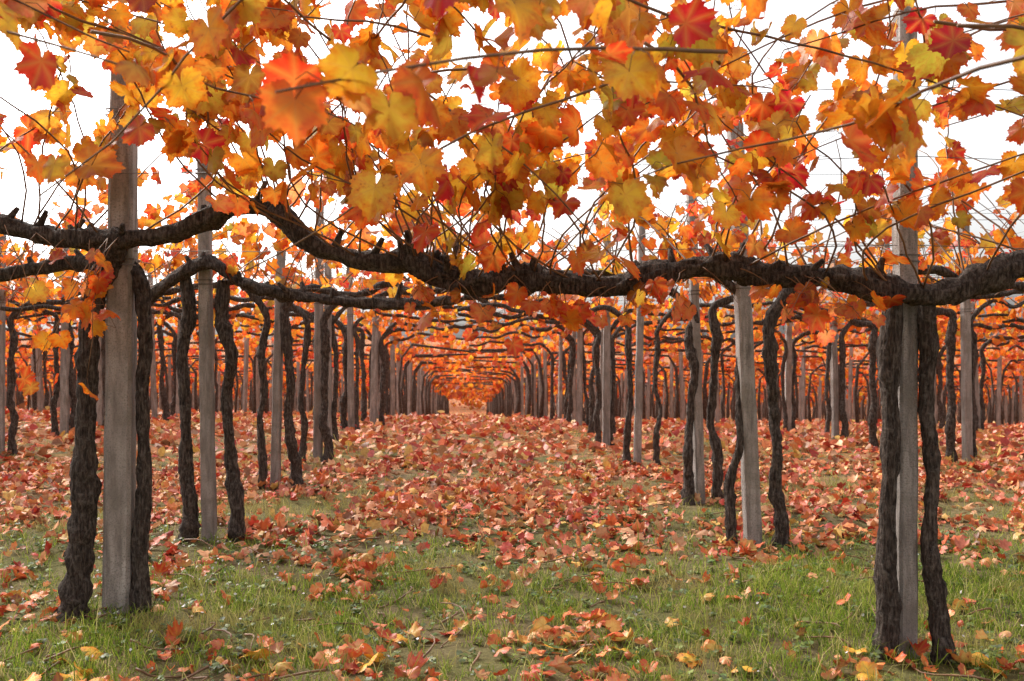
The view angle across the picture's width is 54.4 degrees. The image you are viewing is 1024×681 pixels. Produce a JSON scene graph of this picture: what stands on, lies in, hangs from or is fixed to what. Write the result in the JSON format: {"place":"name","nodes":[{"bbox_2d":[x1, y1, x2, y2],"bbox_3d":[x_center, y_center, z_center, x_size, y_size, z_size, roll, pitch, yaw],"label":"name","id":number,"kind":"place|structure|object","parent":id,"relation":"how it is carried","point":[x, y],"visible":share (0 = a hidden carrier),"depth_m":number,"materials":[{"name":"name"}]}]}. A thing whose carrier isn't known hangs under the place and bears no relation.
{"place":"outdoors","nodes":[
{"label":"outdoors","id":0,"kind":"place"},
{"bbox_2d":[0,239,61,311],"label":"grapevine","id":1,"kind":"object","parent":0,"point":[26,308],"visible":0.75,"depth_m":9.16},
{"bbox_2d":[6,309,78,324],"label":"grapevine","id":2,"kind":"object","parent":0,"point":[49,322],"visible":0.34,"depth_m":20.06,"materials":[{"name":"brown wood"}]},
{"bbox_2d":[0,339,1023,680],"bbox_3d":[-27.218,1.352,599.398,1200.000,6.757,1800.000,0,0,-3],"label":"ground","id":3,"kind":"structure","parent":0,"point":[442,653],"depth_m":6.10,"materials":[{"name":"plant"}]},
{"bbox_2d":[0,234,7,453],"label":"concrete post","id":4,"kind":"object","parent":3,"relation":"on","point":[2,371],"visible":0.66,"depth_m":11.93,"materials":[{"name":"concrete"}]},
{"bbox_2d":[35,324,43,411],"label":"concrete post","id":5,"kind":"object","parent":3,"relation":"on","point":[40,398],"visible":0.3,"depth_m":22.16,"materials":[{"name":"concrete"}]},
{"bbox_2d":[6,308,104,410],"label":"grapevine","id":6,"kind":"object","parent":3,"relation":"on","point":[46,400],"visible":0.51,"depth_m":22.21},
{"bbox_2d":[60,228,70,435],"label":"concrete post","id":7,"kind":"object","parent":3,"relation":"on","point":[64,392],"visible":0.33,"depth_m":14.12,"materials":[{"name":"concrete"}]},
{"bbox_2d":[0,246,170,454],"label":"grapevine","id":8,"kind":"object","parent":3,"relation":"on","point":[14,415],"visible":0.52,"depth_m":11.94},
{"bbox_2d":[96,336,104,425],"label":"concrete post","id":9,"kind":"object","parent":3,"relation":"on","point":[100,409],"visible":0.24,"depth_m":15.85,"materials":[{"name":"concrete"}]},
{"bbox_2d":[8,256,197,435],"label":"grapevine","id":10,"kind":"object","parent":3,"relation":"on","point":[54,420],"visible":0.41,"depth_m":14.16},
{"bbox_2d":[6,292,230,425],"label":"grapevine","id":11,"kind":"object","parent":3,"relation":"on","point":[171,313],"visible":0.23,"depth_m":15.87,"materials":[{"name":"black wood"}]},
{"bbox_2d":[102,21,140,613],"bbox_3d":[-2.063,-0.047,5.263,0.156,3.250,0.156,1,0,-5],"label":"concrete post","id":12,"kind":"object","parent":3,"relation":"on","point":[119,444],"visible":0.62,"depth_m":5.20,"materials":[{"name":"concrete"}]},
{"bbox_2d":[38,284,261,419],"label":"grapevine","id":13,"kind":"object","parent":3,"relation":"on","point":[164,401],"visible":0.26,"depth_m":17.89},
{"bbox_2d":[148,272,156,418],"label":"concrete post","id":14,"kind":"object","parent":3,"relation":"on","point":[153,390],"visible":0.44,"depth_m":17.84,"materials":[{"name":"concrete"}]},
{"bbox_2d":[75,305,273,415],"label":"grapevine","id":15,"kind":"object","parent":3,"relation":"on","point":[173,353],"visible":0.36,"depth_m":20.16,"materials":[{"name":"brown wood"}]},
{"bbox_2d":[176,293,180,416],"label":"concrete post","id":16,"kind":"object","parent":3,"relation":"on","point":[177,398],"visible":0.19,"depth_m":20.11,"materials":[{"name":"concrete"}]},
{"bbox_2d":[195,159,216,541],"bbox_3d":[-2.174,0.124,7.087,0.100,2.900,0.100,0,1,7],"label":"concrete post","id":17,"kind":"object","parent":3,"relation":"on","point":[208,487],"visible":0.76,"depth_m":7.06,"materials":[{"name":"concrete"}]},
{"bbox_2d":[214,327,214,357],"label":"concrete post","id":18,"kind":"object","parent":3,"relation":"on","point":[214,342],"visible":0.12,"depth_m":22.60,"materials":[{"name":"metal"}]},
{"bbox_2d":[155,319,302,411],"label":"grapevine","id":19,"kind":"object","parent":3,"relation":"on","point":[216,364],"visible":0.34,"depth_m":22.67,"materials":[{"name":"brown plant"}]},
{"bbox_2d":[103,252,452,542],"bbox_3d":[-1.675,0.430,7.077,2.514,2.110,0.250,0,0,-3],"label":"grapevine","id":20,"kind":"object","parent":3,"relation":"on","point":[189,526],"visible":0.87,"depth_m":7.03,"materials":[{"name":"brown wood"}]},
{"bbox_2d":[270,252,285,486],"bbox_3d":[-2.250,0.031,9.600,0.092,3.050,0.092,1,-2,13],"label":"concrete post","id":21,"kind":"object","parent":3,"relation":"on","point":[276,425],"visible":0.47,"depth_m":9.56,"materials":[{"name":"concrete"}]},
{"bbox_2d":[61,211,520,488],"bbox_3d":[-2.129,0.114,9.627,4.417,2.703,1.834,0,0,2],"label":"grapevine","id":22,"kind":"object","parent":3,"relation":"on","point":[294,456],"visible":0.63,"depth_m":9.53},
{"bbox_2d":[313,207,323,460],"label":"concrete post","id":23,"kind":"object","parent":3,"relation":"on","point":[317,436],"visible":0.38,"depth_m":11.47,"materials":[{"name":"concrete"}]},
{"bbox_2d":[175,242,470,444],"bbox_3d":[-2.505,0.066,13.565,4.121,2.834,1.514,0,0,1],"label":"grapevine","id":24,"kind":"object","parent":3,"relation":"on","point":[335,359],"visible":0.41,"depth_m":13.55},
{"bbox_2d":[323,236,331,435],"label":"concrete post","id":25,"kind":"object","parent":3,"relation":"on","point":[327,270],"visible":0.31,"depth_m":13.50,"materials":[{"name":"concrete"}]},
{"bbox_2d":[153,240,521,463],"bbox_3d":[-2.083,0.115,11.696,4.443,2.692,1.689,0,0,2],"label":"grapevine","id":26,"kind":"object","parent":3,"relation":"on","point":[324,428],"visible":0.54,"depth_m":11.43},
{"bbox_2d":[346,268,354,426],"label":"concrete post","id":27,"kind":"object","parent":3,"relation":"on","point":[350,363],"visible":0.54,"depth_m":16.06,"materials":[{"name":"concrete"}]},
{"bbox_2d":[236,267,475,429],"bbox_3d":[-2.604,0.114,15.978,4.127,2.762,1.408,0,0,-1],"label":"grapevine","id":28,"kind":"object","parent":3,"relation":"on","point":[343,403],"visible":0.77,"depth_m":16.07,"materials":[{"name":"brown wood"}]},
{"bbox_2d":[260,303,483,424],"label":"grapevine","id":29,"kind":"object","parent":3,"relation":"on","point":[364,374],"visible":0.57,"depth_m":18.41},
{"bbox_2d":[369,309,378,424],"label":"concrete post","id":30,"kind":"object","parent":3,"relation":"on","point":[374,378],"visible":0.6,"depth_m":18.37,"materials":[{"name":"concrete"}]},
{"bbox_2d":[371,276,378,418],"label":"concrete post","id":31,"kind":"object","parent":3,"relation":"on","point":[377,395],"visible":0.06,"depth_m":20.13,"materials":[{"name":"concrete"}]},
{"bbox_2d":[293,311,464,415],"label":"grapevine","id":32,"kind":"object","parent":3,"relation":"on","point":[387,355],"visible":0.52,"depth_m":23.05,"materials":[{"name":"brown wood"}]},
{"bbox_2d":[378,324,380,404],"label":"concrete post","id":33,"kind":"object","parent":3,"relation":"on","point":[380,368],"visible":0.2,"depth_m":23.08,"materials":[{"name":"concrete"}]},
{"bbox_2d":[291,288,476,416],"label":"grapevine","id":34,"kind":"object","parent":3,"relation":"on","point":[397,329],"visible":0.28,"depth_m":20.16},
{"bbox_2d":[0,634,1006,680],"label":"fallen yellow leaves","id":35,"kind":"object","parent":3,"relation":"on","point":[871,667],"visible":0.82,"depth_m":4.34,"materials":[{"name":"yellow plant"}]},
{"bbox_2d":[0,0,1023,622],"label":"grapevine","id":36,"kind":"object","parent":3,"relation":"on","point":[888,128],"depth_m":4.28,"materials":[{"name":"orange plant"}]},
{"bbox_2d":[0,403,1023,566],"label":"fallen leaves","id":37,"kind":"object","parent":3,"relation":"on","point":[54,471],"visible":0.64,"depth_m":9.68,"materials":[{"name":"plant"}]},
{"bbox_2d":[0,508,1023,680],"bbox_3d":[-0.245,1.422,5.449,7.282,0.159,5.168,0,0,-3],"label":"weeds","id":38,"kind":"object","parent":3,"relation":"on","point":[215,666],"visible":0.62,"depth_m":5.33,"materials":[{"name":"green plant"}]},
{"bbox_2d":[0,509,1023,680],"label":"fallen leaves","id":39,"kind":"object","parent":3,"relation":"on","point":[613,625],"depth_m":4.92,"materials":[{"name":"plant"}]},
{"bbox_2d":[5,337,1023,424],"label":"distant grapevine rows","id":40,"kind":"object","parent":3,"relation":"on","point":[505,407],"visible":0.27,"depth_m":33.80,"materials":[{"name":"orange plant"}]},
{"bbox_2d":[5,320,1023,425],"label":"distant concrete posts","id":41,"kind":"object","parent":3,"relation":"on","point":[801,408],"visible":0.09,"depth_m":31.74,"materials":[{"name":"grey concrete"}]},
{"bbox_2d":[0,86,1023,378],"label":"trellis wires","id":42,"kind":"object","parent":41,"relation":"attached to","point":[554,242],"visible":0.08,"depth_m":7.07,"materials":[{"name":"grey metal"}]},
{"bbox_2d":[11,508,1023,677],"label":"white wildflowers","id":43,"kind":"object","parent":3,"relation":"on","point":[150,631],"visible":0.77,"depth_m":5.61,"materials":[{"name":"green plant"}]},
{"bbox_2d":[469,312,648,419],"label":"grapevine","id":44,"kind":"object","parent":3,"relation":"on","point":[552,365],"visible":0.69,"depth_m":22.59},
{"bbox_2d":[558,335,562,418],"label":"concrete post","id":45,"kind":"object","parent":3,"relation":"on","point":[560,367],"visible":0.59,"depth_m":22.61,"materials":[{"name":"concrete"}]},
{"bbox_2d":[571,331,576,420],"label":"concrete post","id":46,"kind":"object","parent":3,"relation":"on","point":[573,414],"visible":0.3,"depth_m":20.21,"materials":[{"name":"concrete"}]},
{"bbox_2d":[475,318,673,424],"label":"grapevine","id":47,"kind":"object","parent":3,"relation":"on","point":[568,365],"visible":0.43,"depth_m":20.23,"materials":[{"name":"brown plant"}]},
{"bbox_2d":[472,309,684,425],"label":"grapevine","id":48,"kind":"object","parent":3,"relation":"on","point":[570,408],"visible":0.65,"depth_m":18.19,"materials":[{"name":"brown wood"}]},
{"bbox_2d":[576,328,582,425],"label":"concrete post","id":49,"kind":"object","parent":3,"relation":"on","point":[579,393],"visible":0.48,"depth_m":18.15,"materials":[{"name":"concrete"}]},
{"bbox_2d":[457,255,734,447],"bbox_3d":[1.305,0.165,13.844,4.121,2.764,1.514,0,0,-3],"label":"grapevine","id":50,"kind":"object","parent":3,"relation":"on","point":[598,404],"visible":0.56,"depth_m":13.73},
{"bbox_2d":[599,267,603,430],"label":"concrete post","id":51,"kind":"object","parent":3,"relation":"on","point":[601,374],"visible":0.12,"depth_m":15.84,"materials":[{"name":"concrete"}]},
{"bbox_2d":[473,284,729,433],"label":"grapevine","id":52,"kind":"object","parent":3,"relation":"on","point":[591,405],"visible":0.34,"depth_m":15.89,"materials":[{"name":"brown wood"}]},
{"bbox_2d":[602,237,610,445],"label":"concrete post","id":53,"kind":"object","parent":3,"relation":"on","point":[606,385],"visible":0.49,"depth_m":13.74,"materials":[{"name":"concrete"}]},
{"bbox_2d":[457,236,803,466],"bbox_3d":[1.472,0.131,11.578,4.220,2.729,1.816,0,0,-3],"label":"grapevine","id":54,"kind":"object","parent":3,"relation":"on","point":[628,417],"visible":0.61,"depth_m":11.33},
{"bbox_2d":[633,225,645,462],"bbox_3d":[1.459,0.067,11.380,0.092,3.050,0.092,1,0,-4],"label":"concrete post","id":55,"kind":"object","parent":3,"relation":"on","point":[637,446],"visible":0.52,"depth_m":11.34,"materials":[{"name":"concrete"}]},
{"bbox_2d":[463,182,889,505],"bbox_3d":[1.635,0.105,8.667,4.120,2.748,1.833,0,0,0],"label":"grapevine","id":56,"kind":"object","parent":3,"relation":"on","point":[687,492],"visible":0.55,"depth_m":8.64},
{"bbox_2d":[685,185,705,503],"bbox_3d":[1.598,0.046,8.674,0.092,3.050,0.092,-2,1,-14],"label":"concrete post","id":57,"kind":"object","parent":3,"relation":"on","point":[698,447],"visible":0.62,"depth_m":8.64,"materials":[{"name":"concrete"}]},
{"bbox_2d":[397,230,1023,663],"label":"grapevine","id":58,"kind":"object","parent":3,"relation":"on","point":[997,276],"visible":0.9,"depth_m":4.53,"materials":[{"name":"brown wood"}]},
{"bbox_2d":[715,373,719,422],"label":"concrete post","id":59,"kind":"object","parent":3,"relation":"on","point":[717,417],"visible":0.17,"depth_m":22.96,"materials":[{"name":"concrete"}]},
{"bbox_2d":[632,318,804,417],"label":"grapevine","id":60,"kind":"object","parent":3,"relation":"on","point":[723,373],"visible":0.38,"depth_m":23.00,"materials":[{"name":"brown wood"}]},
{"bbox_2d":[648,324,814,424],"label":"grapevine","id":61,"kind":"object","parent":3,"relation":"on","point":[732,340],"visible":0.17,"depth_m":20.83,"materials":[{"name":"brown wood"}]},
{"bbox_2d":[727,123,761,544],"bbox_3d":[1.648,0.029,7.056,0.120,3.150,0.120,-3,1,-8],"label":"concrete post","id":62,"kind":"object","parent":3,"relation":"on","point":[750,475],"visible":0.55,"depth_m":7.01,"materials":[{"name":"concrete"}]},
{"bbox_2d":[492,130,1023,547],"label":"grapevine","id":63,"kind":"object","parent":3,"relation":"on","point":[776,495],"visible":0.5,"depth_m":7.02,"materials":[{"name":"brown wood"}]},
{"bbox_2d":[676,297,878,429],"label":"grapevine","id":64,"kind":"object","parent":3,"relation":"on","point":[794,366],"visible":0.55,"depth_m":18.10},
{"bbox_2d":[785,322,791,430],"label":"concrete post","id":65,"kind":"object","parent":3,"relation":"on","point":[788,370],"visible":0.47,"depth_m":18.03,"materials":[{"name":"concrete"}]},
{"bbox_2d":[829,256,838,437],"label":"concrete post","id":66,"kind":"object","parent":3,"relation":"on","point":[834,393],"visible":0.63,"depth_m":16.16,"materials":[{"name":"concrete"}]},
{"bbox_2d":[721,295,972,437],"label":"grapevine","id":67,"kind":"object","parent":3,"relation":"on","point":[842,387],"visible":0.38,"depth_m":16.11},
{"bbox_2d":[730,258,1023,448],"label":"grapevine","id":68,"kind":"object","parent":3,"relation":"on","point":[872,415],"visible":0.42,"depth_m":14.00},
{"bbox_2d":[882,240,889,273],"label":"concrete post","id":69,"kind":"object","parent":3,"relation":"on","point":[884,251],"visible":0.03,"depth_m":13.90,"materials":[{"name":"concrete"}]},
{"bbox_2d":[892,6,919,658],"bbox_3d":[1.822,0.035,4.618,0.102,3.150,0.102,0,0,-8],"label":"concrete post","id":70,"kind":"object","parent":3,"relation":"on","point":[906,525],"visible":0.38,"depth_m":4.58,"materials":[{"name":"concrete"}]},
{"bbox_2d":[799,240,1023,462],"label":"grapevine","id":71,"kind":"object","parent":3,"relation":"on","point":[950,346],"visible":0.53,"depth_m":11.93,"materials":[{"name":"black wood"}]},
{"bbox_2d":[838,327,1023,428],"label":"grapevine","id":72,"kind":"object","parent":3,"relation":"on","point":[939,368],"visible":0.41,"depth_m":20.49,"materials":[{"name":"brown wood"}]},
{"bbox_2d":[934,371,936,428],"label":"concrete post","id":73,"kind":"object","parent":3,"relation":"on","point":[935,392],"visible":0.09,"depth_m":20.52,"materials":[{"name":"concrete"}]},
{"bbox_2d":[959,225,972,461],"bbox_3d":[5.418,0.078,11.883,0.110,3.100,0.110,-2,2,-14],"label":"concrete post","id":74,"kind":"object","parent":3,"relation":"on","point":[965,311],"visible":0.54,"depth_m":11.86,"materials":[{"name":"concrete"}]},
{"bbox_2d":[971,301,980,428],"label":"concrete post","id":75,"kind":"object","parent":3,"relation":"on","point":[977,389],"visible":0.29,"depth_m":18.80,"materials":[{"name":"concrete"}]},
{"bbox_2d":[957,302,1023,430],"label":"grapevine","id":76,"kind":"object","parent":3,"relation":"on","point":[981,354],"visible":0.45,"depth_m":18.86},
{"bbox_2d":[0,0,1023,382],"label":"grapevine canes","id":77,"kind":"object","parent":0,"point":[998,26],"visible":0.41,"depth_m":4.36,"materials":[{"name":"brown plant"}]},
{"bbox_2d":[0,0,1023,340],"label":"sky","id":78,"kind":"structure","parent":0,"point":[981,136],"materials":[{"name":"white"}]},
{"bbox_2d":[804,343,984,351],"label":"grapevine","id":79,"kind":"object","parent":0,"point":[823,347],"visible":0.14,"depth_m":22.61,"materials":[{"name":"black wood"}]},
{"bbox_2d":[957,300,1023,329],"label":"grapevine","id":80,"kind":"object","parent":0,"point":[1011,325],"visible":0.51,"depth_m":16.00,"materials":[{"name":"brown wood"}]},
{"bbox_2d":[963,207,1023,299],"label":"grapevine","id":81,"kind":"object","parent":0,"point":[1003,293],"visible":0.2,"depth_m":9.26,"materials":[{"name":"black wood"}]},
{"bbox_2d":[986,334,1023,350],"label":"grapevine","id":82,"kind":"object","parent":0,"point":[1009,349],"visible":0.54,"depth_m":22.87,"materials":[{"name":"brown plant"}]},
{"bbox_2d":[1002,318,1023,322],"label":"grapevine","id":83,"kind":"object","parent":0,"point":[1009,320],"visible":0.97,"depth_m":14.13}
]}

